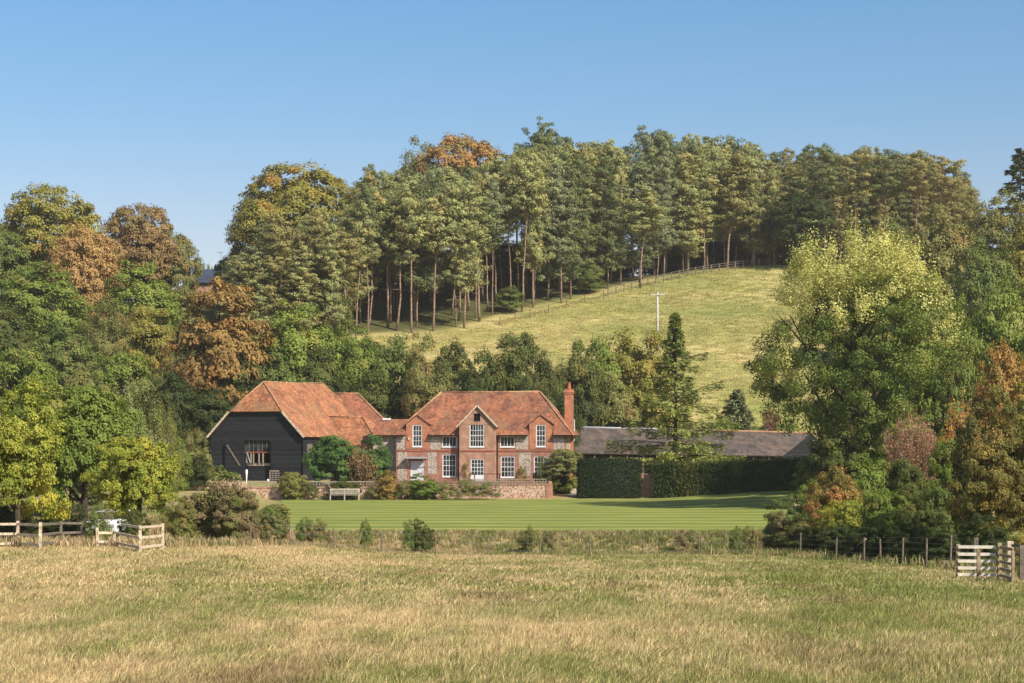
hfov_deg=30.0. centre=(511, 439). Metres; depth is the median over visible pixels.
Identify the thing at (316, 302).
broadleaf tree
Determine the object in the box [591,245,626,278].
understorey tree
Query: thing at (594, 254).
pine tree
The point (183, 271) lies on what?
broadleaf tree
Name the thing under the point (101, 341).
broadleaf tree
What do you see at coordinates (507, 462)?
window
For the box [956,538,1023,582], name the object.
field gate
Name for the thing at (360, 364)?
broadleaf tree
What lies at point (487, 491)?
shrub
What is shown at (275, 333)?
broadleaf tree
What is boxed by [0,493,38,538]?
shrub
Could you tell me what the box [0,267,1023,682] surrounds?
ground
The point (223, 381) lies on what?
broadleaf tree
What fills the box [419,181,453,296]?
pine tree
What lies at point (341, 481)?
trellis
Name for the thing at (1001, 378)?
broadleaf tree
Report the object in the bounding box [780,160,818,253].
pine tree
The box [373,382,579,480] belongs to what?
farmhouse
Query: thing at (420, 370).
broadleaf tree
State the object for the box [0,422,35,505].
broadleaf tree
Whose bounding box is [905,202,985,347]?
broadleaf tree
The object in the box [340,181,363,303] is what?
pine tree
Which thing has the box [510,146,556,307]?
pine tree
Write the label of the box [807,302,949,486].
broadleaf tree
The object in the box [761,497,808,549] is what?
shrub
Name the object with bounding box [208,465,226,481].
shrub
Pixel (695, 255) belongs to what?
pine tree
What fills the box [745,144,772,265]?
pine tree
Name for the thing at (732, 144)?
pine tree
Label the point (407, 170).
broadleaf tree
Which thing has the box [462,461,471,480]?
shrub
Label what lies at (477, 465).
french door
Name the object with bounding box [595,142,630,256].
pine tree
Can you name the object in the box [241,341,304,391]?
broadleaf tree
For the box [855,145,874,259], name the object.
pine tree
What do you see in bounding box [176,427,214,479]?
shrub
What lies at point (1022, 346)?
broadleaf tree
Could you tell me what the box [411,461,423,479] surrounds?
front door
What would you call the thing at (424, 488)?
shrub
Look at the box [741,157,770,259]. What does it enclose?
pine tree
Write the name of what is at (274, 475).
trellis
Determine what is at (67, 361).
broadleaf tree
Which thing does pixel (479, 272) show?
pine tree
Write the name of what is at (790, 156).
pine tree
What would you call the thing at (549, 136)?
pine tree
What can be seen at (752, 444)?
cattle shed
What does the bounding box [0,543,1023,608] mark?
meadow grass
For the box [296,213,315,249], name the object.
pine tree
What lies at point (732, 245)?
pine tree
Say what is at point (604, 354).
broadleaf tree
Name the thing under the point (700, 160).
pine tree
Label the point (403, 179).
pine tree
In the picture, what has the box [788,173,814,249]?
pine tree
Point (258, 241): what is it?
pine tree
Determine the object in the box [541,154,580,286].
pine tree
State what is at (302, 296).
pine tree
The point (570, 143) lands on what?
pine tree
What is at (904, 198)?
pine tree
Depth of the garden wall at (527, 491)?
177.83 m
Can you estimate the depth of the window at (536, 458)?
187.60 m
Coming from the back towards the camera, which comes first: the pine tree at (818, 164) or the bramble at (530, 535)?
the pine tree at (818, 164)
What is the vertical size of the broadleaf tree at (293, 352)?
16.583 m
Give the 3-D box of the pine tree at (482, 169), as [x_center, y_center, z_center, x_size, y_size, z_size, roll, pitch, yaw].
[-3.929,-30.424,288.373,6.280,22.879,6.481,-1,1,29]
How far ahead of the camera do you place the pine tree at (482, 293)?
296.03 m
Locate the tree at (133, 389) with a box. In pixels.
[102,376,178,509]
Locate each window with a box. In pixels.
[413,425,421,446]
[441,436,456,447]
[442,454,455,476]
[469,425,484,447]
[499,436,514,447]
[500,456,514,477]
[534,456,546,476]
[536,425,545,446]
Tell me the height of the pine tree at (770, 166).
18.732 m
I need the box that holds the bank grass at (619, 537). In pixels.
[73,512,888,556]
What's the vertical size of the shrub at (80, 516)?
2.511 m
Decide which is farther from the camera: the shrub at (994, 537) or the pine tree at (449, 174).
the pine tree at (449, 174)
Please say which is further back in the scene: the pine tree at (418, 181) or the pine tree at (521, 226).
the pine tree at (521, 226)
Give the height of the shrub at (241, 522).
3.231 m
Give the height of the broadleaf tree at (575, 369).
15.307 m
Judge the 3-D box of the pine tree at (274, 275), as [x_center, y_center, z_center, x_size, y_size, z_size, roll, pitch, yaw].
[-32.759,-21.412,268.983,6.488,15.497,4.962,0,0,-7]
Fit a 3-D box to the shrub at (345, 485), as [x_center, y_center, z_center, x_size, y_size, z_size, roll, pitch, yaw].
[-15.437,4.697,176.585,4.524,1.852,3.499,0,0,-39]
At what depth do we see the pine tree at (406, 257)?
275.15 m
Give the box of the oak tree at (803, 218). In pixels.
[759,190,836,266]
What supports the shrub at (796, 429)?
on the ground at (444, 319)
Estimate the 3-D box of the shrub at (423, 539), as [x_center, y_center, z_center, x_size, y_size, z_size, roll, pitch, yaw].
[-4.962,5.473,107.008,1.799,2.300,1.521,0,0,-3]
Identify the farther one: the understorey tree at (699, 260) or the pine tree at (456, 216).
the understorey tree at (699, 260)
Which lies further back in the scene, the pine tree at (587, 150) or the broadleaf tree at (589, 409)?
the pine tree at (587, 150)
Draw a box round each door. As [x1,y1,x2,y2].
[224,443,242,480]
[270,443,287,480]
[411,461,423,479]
[471,459,484,480]
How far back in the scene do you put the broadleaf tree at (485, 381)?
207.62 m
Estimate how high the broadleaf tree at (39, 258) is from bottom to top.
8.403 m
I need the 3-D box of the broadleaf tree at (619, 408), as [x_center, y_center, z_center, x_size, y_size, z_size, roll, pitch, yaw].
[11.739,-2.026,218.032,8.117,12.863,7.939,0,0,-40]
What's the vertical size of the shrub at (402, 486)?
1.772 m
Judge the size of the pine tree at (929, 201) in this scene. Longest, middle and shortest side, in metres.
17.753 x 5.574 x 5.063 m
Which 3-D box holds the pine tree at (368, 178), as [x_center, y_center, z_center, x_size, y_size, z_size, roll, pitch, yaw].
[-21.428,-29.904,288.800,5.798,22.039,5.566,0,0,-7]
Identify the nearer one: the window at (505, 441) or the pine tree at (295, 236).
the window at (505, 441)
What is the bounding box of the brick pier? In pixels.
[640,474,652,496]
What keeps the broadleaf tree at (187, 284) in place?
on the ground at (444, 319)
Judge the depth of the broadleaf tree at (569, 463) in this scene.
182.73 m
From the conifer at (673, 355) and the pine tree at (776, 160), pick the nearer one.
the conifer at (673, 355)
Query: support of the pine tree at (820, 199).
on the ground at (444, 319)
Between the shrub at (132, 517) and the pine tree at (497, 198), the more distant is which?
the pine tree at (497, 198)
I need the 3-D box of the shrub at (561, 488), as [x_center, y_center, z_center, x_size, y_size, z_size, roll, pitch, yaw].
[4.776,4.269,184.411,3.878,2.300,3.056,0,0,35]
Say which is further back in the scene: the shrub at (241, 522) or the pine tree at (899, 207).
the pine tree at (899, 207)
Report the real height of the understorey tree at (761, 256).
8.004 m
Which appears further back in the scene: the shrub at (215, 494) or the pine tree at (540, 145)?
the pine tree at (540, 145)
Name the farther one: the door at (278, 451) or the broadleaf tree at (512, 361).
the broadleaf tree at (512, 361)
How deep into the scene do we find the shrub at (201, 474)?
173.19 m
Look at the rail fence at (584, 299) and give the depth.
287.98 m
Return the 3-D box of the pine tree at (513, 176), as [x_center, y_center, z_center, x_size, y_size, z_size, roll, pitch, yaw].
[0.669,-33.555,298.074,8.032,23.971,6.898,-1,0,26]
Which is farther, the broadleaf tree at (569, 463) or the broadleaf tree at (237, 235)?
the broadleaf tree at (237, 235)
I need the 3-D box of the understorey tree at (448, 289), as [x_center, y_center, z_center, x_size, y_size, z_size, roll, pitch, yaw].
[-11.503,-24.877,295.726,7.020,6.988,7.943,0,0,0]
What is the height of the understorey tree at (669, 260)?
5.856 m
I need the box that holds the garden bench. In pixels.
[330,489,359,499]
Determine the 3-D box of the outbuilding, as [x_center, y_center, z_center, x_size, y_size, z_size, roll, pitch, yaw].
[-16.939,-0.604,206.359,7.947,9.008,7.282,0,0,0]
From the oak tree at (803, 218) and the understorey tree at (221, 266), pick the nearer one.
the understorey tree at (221, 266)
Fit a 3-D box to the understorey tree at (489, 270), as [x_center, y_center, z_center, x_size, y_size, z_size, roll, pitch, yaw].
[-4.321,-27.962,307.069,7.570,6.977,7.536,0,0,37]
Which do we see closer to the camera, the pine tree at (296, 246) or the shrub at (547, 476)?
the shrub at (547, 476)
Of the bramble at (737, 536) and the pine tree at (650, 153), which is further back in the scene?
the pine tree at (650, 153)
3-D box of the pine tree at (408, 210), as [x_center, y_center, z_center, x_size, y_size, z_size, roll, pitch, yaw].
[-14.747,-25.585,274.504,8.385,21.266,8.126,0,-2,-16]
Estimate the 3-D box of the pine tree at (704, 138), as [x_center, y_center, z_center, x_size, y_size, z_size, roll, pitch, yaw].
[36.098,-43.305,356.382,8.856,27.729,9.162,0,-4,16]
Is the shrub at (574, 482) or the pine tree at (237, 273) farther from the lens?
the pine tree at (237, 273)
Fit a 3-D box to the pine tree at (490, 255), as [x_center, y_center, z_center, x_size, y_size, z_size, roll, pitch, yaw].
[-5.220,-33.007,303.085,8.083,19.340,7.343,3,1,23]
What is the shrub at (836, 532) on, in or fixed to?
on the ground at (444, 319)
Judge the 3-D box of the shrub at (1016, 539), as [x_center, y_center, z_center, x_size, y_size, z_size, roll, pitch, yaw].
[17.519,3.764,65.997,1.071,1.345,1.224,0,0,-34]
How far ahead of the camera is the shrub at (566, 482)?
185.41 m
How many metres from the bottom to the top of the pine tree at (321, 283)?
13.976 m
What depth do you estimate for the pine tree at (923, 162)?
320.57 m
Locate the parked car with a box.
[85,509,129,537]
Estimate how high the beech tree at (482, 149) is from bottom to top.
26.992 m
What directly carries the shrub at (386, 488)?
on the ground at (444, 319)
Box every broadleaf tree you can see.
[0,182,107,280]
[0,228,38,307]
[0,260,98,355]
[0,299,33,367]
[0,346,60,420]
[0,368,9,416]
[0,377,71,538]
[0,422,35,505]
[13,368,67,496]
[14,318,102,391]
[15,253,94,291]
[22,382,138,537]
[40,222,124,335]
[58,362,113,427]
[60,474,102,513]
[74,293,135,381]
[80,434,180,533]
[89,351,156,430]
[95,259,183,346]
[96,202,183,300]
[96,245,156,292]
[111,302,176,391]
[135,365,204,438]
[141,229,205,292]
[143,393,184,509]
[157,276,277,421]
[157,284,206,350]
[170,341,210,437]
[179,385,232,458]
[182,278,190,304]
[205,346,276,398]
[224,185,293,260]
[226,266,271,317]
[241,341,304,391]
[250,314,307,380]
[260,297,347,387]
[277,284,323,334]
[289,343,349,392]
[317,291,356,338]
[323,319,379,385]
[336,336,396,408]
[347,433,392,485]
[348,368,394,417]
[359,329,422,416]
[394,135,438,180]
[399,331,450,418]
[401,368,454,417]
[423,335,476,390]
[461,344,514,390]
[492,331,551,390]
[494,285,524,312]
[525,347,573,411]
[536,448,582,494]
[554,345,610,426]
[561,380,599,426]
[571,330,639,424]
[574,261,605,293]
[596,369,644,427]
[606,324,677,427]
[631,393,690,428]
[802,410,871,496]
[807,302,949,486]
[860,217,924,358]
[869,403,941,484]
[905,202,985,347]
[912,438,978,526]
[918,345,977,450]
[930,292,987,419]
[938,232,1023,357]
[941,437,1023,558]
[949,384,1022,559]
[955,186,1023,302]
[959,274,1023,418]
[966,336,1023,514]
[996,206,1023,322]
[998,373,1023,451]
[1006,429,1023,527]
[1019,334,1023,355]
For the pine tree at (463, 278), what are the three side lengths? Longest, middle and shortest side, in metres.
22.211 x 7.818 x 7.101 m
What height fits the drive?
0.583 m
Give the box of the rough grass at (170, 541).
[0,532,1018,575]
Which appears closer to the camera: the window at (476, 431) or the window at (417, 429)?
the window at (476, 431)
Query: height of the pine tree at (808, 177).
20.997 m
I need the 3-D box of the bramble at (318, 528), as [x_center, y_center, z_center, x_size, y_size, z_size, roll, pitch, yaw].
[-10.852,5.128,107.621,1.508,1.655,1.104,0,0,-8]
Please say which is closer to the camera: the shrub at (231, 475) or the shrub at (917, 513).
the shrub at (917, 513)
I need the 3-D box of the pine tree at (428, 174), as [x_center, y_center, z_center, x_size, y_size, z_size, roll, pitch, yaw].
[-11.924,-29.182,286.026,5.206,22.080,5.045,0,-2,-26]
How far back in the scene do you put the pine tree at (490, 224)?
281.91 m
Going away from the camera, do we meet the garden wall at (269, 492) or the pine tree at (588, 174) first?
the garden wall at (269, 492)
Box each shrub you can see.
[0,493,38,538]
[26,498,93,538]
[82,501,114,537]
[116,509,150,538]
[157,498,199,538]
[168,435,193,490]
[172,492,215,540]
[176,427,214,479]
[182,453,213,490]
[194,472,250,539]
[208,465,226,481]
[210,485,262,540]
[219,472,242,481]
[222,374,264,415]
[256,505,291,542]
[272,504,290,529]
[277,471,310,499]
[300,484,319,497]
[321,481,362,499]
[322,374,348,392]
[345,446,380,485]
[363,484,381,497]
[373,470,401,499]
[377,387,411,418]
[394,479,416,497]
[400,521,414,549]
[404,472,439,499]
[409,518,438,551]
[434,482,457,498]
[443,477,460,481]
[452,376,479,390]
[454,479,477,497]
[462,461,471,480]
[467,481,501,497]
[515,377,554,404]
[515,464,526,480]
[533,463,560,493]
[546,383,583,457]
[553,472,571,493]
[553,472,576,493]
[565,474,577,491]
[695,415,735,429]
[760,407,780,430]
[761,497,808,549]
[775,420,804,454]
[784,513,821,552]
[787,478,829,526]
[791,458,820,492]
[802,465,869,540]
[813,498,874,553]
[814,525,858,557]
[833,526,893,560]
[838,450,895,513]
[857,487,909,558]
[869,457,930,550]
[879,404,940,489]
[885,518,924,563]
[888,486,941,561]
[919,516,969,564]
[920,480,974,558]
[936,389,987,517]
[955,512,1013,565]
[1002,531,1023,564]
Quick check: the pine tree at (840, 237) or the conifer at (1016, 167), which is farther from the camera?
the pine tree at (840, 237)
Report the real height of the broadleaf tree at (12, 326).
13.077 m
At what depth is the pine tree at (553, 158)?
299.29 m
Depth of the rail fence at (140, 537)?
76.63 m
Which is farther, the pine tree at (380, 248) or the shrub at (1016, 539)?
the pine tree at (380, 248)
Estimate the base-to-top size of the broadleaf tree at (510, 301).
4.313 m
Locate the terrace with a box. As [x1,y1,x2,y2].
[370,480,548,485]
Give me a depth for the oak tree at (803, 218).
320.37 m
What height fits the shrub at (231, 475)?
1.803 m
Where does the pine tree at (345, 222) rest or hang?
on the ground at (444, 319)
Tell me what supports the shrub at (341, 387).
on the ground at (444, 319)
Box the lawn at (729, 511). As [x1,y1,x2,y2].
[279,491,869,530]
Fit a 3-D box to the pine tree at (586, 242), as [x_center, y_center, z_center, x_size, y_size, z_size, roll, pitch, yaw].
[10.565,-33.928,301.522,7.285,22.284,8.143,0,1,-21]
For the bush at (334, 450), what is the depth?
179.71 m
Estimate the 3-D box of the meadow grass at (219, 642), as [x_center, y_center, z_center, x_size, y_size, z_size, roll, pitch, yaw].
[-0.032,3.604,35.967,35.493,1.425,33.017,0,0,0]
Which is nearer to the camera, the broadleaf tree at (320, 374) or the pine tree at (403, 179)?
the broadleaf tree at (320, 374)
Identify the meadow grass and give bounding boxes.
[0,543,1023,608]
[0,582,1023,682]
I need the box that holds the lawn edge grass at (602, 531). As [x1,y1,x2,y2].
[279,529,759,533]
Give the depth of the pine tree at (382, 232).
276.88 m
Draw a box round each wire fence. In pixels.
[250,523,755,554]
[756,532,972,567]
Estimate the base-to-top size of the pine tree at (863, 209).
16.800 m
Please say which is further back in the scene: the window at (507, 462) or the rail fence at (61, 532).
the window at (507, 462)
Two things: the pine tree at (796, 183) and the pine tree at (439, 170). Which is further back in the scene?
the pine tree at (796, 183)
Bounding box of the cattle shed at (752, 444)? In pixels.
[573,426,815,476]
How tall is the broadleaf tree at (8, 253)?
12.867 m
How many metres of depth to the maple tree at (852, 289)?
147.62 m
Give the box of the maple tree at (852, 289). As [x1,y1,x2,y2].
[742,201,978,473]
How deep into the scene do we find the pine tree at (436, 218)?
275.71 m
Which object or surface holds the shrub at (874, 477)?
on the ground at (444, 319)
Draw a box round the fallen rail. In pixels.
[843,538,866,555]
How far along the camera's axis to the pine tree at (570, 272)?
296.03 m
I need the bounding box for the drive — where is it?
[567,489,579,495]
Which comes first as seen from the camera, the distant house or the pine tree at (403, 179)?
the pine tree at (403, 179)
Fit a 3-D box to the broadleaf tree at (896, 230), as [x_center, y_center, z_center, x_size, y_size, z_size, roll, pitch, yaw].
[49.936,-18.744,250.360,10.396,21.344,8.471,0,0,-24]
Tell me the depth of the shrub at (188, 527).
91.68 m
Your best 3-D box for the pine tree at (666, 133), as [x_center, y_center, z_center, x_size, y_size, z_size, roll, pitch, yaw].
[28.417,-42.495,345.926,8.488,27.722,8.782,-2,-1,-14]
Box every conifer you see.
[601,312,746,473]
[707,389,765,430]
[961,148,1023,266]
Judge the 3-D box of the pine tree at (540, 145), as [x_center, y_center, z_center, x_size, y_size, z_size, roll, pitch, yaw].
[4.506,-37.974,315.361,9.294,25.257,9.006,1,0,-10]
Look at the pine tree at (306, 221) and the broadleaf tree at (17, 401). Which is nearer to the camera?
the broadleaf tree at (17, 401)
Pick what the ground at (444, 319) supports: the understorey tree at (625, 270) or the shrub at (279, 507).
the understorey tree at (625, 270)
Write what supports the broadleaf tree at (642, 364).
on the ground at (444, 319)
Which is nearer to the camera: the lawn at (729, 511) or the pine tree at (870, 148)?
the lawn at (729, 511)
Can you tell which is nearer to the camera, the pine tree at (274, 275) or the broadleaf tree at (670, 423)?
the broadleaf tree at (670, 423)
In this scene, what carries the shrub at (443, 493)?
on the lawn at (729, 511)
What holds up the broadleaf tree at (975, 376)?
on the ground at (444, 319)
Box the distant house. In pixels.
[196,252,227,302]
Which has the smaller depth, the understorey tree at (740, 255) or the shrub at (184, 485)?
the shrub at (184, 485)
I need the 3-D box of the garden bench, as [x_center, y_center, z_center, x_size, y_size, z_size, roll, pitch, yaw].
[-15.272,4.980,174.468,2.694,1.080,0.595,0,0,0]
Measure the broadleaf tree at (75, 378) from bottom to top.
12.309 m
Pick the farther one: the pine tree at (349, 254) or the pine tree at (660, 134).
the pine tree at (660, 134)
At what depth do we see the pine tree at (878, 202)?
338.43 m
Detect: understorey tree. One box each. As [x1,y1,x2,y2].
[213,253,237,288]
[365,270,385,298]
[374,261,406,294]
[418,264,457,300]
[482,251,506,286]
[488,243,529,287]
[514,249,551,284]
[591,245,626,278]
[599,254,636,277]
[628,248,673,274]
[663,247,692,272]
[679,236,720,269]
[708,236,744,267]
[726,248,770,266]
[761,246,791,265]
[837,238,859,263]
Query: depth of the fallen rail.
91.57 m
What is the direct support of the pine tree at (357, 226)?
on the ground at (444, 319)
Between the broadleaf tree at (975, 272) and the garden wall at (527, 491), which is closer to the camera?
the garden wall at (527, 491)
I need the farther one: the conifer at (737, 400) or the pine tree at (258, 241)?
the pine tree at (258, 241)
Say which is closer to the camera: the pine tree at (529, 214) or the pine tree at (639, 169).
the pine tree at (529, 214)
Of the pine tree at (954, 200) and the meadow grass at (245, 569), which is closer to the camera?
the meadow grass at (245, 569)
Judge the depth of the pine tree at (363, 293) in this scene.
274.60 m
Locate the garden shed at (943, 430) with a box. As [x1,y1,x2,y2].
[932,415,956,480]
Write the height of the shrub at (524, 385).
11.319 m
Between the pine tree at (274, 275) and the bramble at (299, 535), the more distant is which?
the pine tree at (274, 275)
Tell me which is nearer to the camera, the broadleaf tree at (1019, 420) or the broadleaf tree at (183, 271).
the broadleaf tree at (1019, 420)
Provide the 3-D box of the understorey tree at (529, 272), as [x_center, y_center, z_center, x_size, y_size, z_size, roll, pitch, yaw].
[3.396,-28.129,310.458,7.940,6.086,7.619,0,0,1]
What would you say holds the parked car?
on the ground at (444, 319)
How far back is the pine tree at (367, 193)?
272.29 m
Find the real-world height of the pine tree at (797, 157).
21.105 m
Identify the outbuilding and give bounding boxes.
[334,393,383,423]
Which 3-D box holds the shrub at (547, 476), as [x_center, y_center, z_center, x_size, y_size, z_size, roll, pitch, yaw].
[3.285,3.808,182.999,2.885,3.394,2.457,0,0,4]
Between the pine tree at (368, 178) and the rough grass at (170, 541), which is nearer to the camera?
the rough grass at (170, 541)
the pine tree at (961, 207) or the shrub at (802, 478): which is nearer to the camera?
the shrub at (802, 478)
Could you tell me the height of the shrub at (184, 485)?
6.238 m
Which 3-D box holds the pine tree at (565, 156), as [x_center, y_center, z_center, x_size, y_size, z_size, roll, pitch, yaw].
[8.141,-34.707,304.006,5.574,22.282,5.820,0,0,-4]
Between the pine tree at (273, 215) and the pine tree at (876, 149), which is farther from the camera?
the pine tree at (876, 149)
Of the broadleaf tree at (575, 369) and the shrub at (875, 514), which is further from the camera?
the broadleaf tree at (575, 369)
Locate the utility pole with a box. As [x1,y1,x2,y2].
[643,290,664,353]
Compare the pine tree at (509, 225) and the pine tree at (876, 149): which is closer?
the pine tree at (509, 225)
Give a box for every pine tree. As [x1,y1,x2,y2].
[214,270,236,319]
[215,286,258,336]
[220,255,240,305]
[227,245,271,313]
[228,252,251,312]
[234,256,277,338]
[243,253,271,337]
[247,212,303,279]
[247,220,269,246]
[247,230,276,316]
[253,217,303,331]
[265,238,293,313]
[276,231,320,310]
[278,245,323,331]
[287,232,318,321]
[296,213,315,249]
[298,209,341,324]
[299,209,339,273]
[309,241,334,328]
[312,223,348,328]
[316,226,369,331]
[317,225,352,325]
[324,237,361,321]
[331,207,369,304]
[334,209,380,331]
[338,192,383,322]
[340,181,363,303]
[341,202,381,337]
[349,182,381,334]
[351,169,383,311]
[359,164,385,267]
[363,186,389,329]
[370,194,408,327]
[372,176,383,299]
[377,169,388,268]
[377,190,402,322]
[379,190,421,330]
[380,175,400,305]
[381,187,435,332]
[382,174,447,320]
[385,183,398,313]
[386,170,409,182]
[398,176,412,294]
[398,183,441,325]
[411,163,457,290]
[414,169,451,303]
[418,185,461,330]
[419,171,444,188]
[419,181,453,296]
[420,177,449,297]
[435,165,464,306]
[437,182,472,326]
[441,178,491,327]
[443,179,491,310]
[444,173,472,314]
[447,191,509,321]
[448,183,489,320]
[458,164,475,180]
[467,162,506,311]
[468,172,498,262]
[468,173,490,317]
[471,173,510,304]
[472,155,509,289]
[480,204,503,300]
[481,176,511,314]
[485,162,519,284]
[490,170,525,290]
[495,152,519,247]
[499,151,540,298]
[501,146,552,311]
[505,154,521,286]
[509,154,546,292]
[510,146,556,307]
[514,116,571,283]
[519,149,549,284]
[520,159,548,303]
[521,132,565,282]
[527,162,582,299]
[538,171,583,302]
[541,148,573,294]
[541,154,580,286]
[543,142,580,283]
[555,137,584,153]
[555,172,592,298]
[556,152,574,262]
[564,152,604,288]
[564,154,602,292]
[569,142,603,267]
[575,146,610,263]
[577,140,603,225]
[589,157,628,288]
[595,139,631,281]
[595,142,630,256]
[604,149,639,283]
[612,145,649,277]
[612,161,668,281]
[619,184,671,288]
[626,125,657,274]
[631,129,677,273]
[641,147,662,274]
[642,134,675,272]
[645,141,681,275]
[647,151,676,278]
[651,141,679,272]
[652,131,675,265]
[667,146,709,270]
[668,153,713,272]
[672,135,699,270]
[673,170,701,257]
[675,138,707,270]
[681,133,701,233]
[690,135,708,268]
[690,147,720,269]
[692,155,723,268]
[700,137,733,268]
[701,136,715,156]
[703,153,759,268]
[706,146,723,268]
[709,155,736,267]
[716,134,746,267]
[723,149,742,265]
[725,151,756,265]
[732,157,765,266]
[735,151,770,265]
[738,141,764,264]
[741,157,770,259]
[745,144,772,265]
[757,162,787,264]
[758,157,779,264]
[758,168,784,265]
[766,151,789,264]
[776,163,800,265]
[778,148,795,167]
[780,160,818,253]
[783,175,816,252]
[785,155,801,246]
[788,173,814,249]
[794,147,852,251]
[799,144,819,251]
[803,156,814,256]
[807,157,833,255]
[808,167,831,257]
[812,152,862,263]
[815,161,852,264]
[817,143,832,252]
[822,176,854,263]
[825,150,886,247]
[843,184,873,254]
[845,154,870,246]
[846,148,919,238]
[848,179,877,264]
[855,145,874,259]
[862,146,876,225]
[865,159,893,245]
[867,172,898,260]
[874,146,880,155]
[881,157,915,235]
[883,164,918,237]
[889,150,946,238]
[907,168,929,260]
[907,170,926,234]
[910,152,933,212]
[913,157,971,251]
[917,173,942,246]
[924,163,951,253]
[929,176,972,242]
[941,173,959,222]
[950,162,964,213]
[952,186,967,260]
[958,171,971,220]
[958,179,974,264]
[960,200,987,259]
[961,187,978,238]
[972,186,983,231]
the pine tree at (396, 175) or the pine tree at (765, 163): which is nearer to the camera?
the pine tree at (396, 175)
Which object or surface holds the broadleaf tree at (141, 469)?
on the ground at (444, 319)
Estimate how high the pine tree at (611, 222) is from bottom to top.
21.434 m
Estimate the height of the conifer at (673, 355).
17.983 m
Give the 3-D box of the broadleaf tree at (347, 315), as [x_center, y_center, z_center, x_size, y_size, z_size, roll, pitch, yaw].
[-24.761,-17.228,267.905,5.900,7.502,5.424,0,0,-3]
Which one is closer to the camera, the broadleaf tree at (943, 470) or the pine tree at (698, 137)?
the broadleaf tree at (943, 470)
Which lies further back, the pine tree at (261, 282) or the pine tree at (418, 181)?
the pine tree at (418, 181)
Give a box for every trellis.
[248,481,284,486]
[270,470,278,479]
[308,481,375,486]
[461,479,545,483]
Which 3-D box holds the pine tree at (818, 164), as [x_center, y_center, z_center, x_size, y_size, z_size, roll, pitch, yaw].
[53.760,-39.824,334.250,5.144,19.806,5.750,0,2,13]
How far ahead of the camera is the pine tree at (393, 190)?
286.64 m
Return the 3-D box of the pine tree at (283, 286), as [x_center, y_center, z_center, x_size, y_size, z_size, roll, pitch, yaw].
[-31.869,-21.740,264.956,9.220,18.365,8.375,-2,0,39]
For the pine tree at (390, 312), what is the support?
on the ground at (444, 319)
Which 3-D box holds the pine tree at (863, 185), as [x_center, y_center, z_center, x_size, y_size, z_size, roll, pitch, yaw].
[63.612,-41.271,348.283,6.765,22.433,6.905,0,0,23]
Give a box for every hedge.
[575,455,642,497]
[651,455,833,497]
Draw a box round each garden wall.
[186,480,245,490]
[246,487,401,498]
[402,484,552,497]
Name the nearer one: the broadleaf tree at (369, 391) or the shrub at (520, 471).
the shrub at (520, 471)
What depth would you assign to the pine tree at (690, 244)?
317.84 m
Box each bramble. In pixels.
[295,516,310,542]
[306,516,331,544]
[359,518,373,547]
[515,525,541,551]
[538,530,557,551]
[669,529,704,551]
[728,526,743,549]
[742,526,762,549]
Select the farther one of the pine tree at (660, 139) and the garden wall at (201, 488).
the pine tree at (660, 139)
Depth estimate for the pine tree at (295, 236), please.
268.68 m
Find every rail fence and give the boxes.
[0,521,41,549]
[42,521,97,545]
[96,523,163,552]
[499,290,603,324]
[607,259,775,295]
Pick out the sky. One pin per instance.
(172, 105)
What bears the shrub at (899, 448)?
on the ground at (444, 319)
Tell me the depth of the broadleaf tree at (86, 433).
102.77 m
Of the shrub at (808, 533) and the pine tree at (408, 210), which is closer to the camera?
the shrub at (808, 533)
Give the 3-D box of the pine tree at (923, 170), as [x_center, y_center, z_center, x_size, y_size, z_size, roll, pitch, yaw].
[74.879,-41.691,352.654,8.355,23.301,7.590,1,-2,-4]
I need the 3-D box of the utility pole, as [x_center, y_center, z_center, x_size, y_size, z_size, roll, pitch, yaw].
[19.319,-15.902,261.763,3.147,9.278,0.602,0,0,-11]
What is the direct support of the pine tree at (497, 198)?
on the ground at (444, 319)
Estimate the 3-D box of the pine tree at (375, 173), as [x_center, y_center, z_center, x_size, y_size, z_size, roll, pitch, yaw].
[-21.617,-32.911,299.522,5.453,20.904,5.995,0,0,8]
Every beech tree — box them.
[231,160,356,246]
[413,132,504,178]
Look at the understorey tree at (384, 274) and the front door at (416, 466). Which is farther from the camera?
the understorey tree at (384, 274)
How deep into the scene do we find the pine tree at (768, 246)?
329.25 m
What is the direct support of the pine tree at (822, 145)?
on the ground at (444, 319)
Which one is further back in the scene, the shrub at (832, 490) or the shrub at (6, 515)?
the shrub at (832, 490)
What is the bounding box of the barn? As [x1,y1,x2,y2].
[206,381,374,480]
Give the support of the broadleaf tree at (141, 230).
on the ground at (444, 319)
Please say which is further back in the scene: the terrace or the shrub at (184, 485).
the terrace
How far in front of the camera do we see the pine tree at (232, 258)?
281.46 m
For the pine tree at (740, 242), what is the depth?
334.98 m
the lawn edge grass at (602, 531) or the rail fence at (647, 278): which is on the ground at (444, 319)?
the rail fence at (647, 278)
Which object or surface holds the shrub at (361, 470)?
on the ground at (444, 319)
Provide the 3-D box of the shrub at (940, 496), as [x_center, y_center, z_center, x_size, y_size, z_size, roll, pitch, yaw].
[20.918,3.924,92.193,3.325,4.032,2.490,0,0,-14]
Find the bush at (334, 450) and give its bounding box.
[301,435,355,483]
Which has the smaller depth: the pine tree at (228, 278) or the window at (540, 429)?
the window at (540, 429)
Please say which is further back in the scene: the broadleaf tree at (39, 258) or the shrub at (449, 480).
the broadleaf tree at (39, 258)
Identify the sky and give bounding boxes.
[0,0,1023,301]
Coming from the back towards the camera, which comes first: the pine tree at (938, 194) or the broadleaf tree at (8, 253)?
the pine tree at (938, 194)
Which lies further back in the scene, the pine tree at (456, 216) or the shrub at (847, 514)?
the pine tree at (456, 216)
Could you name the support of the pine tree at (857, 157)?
on the ground at (444, 319)

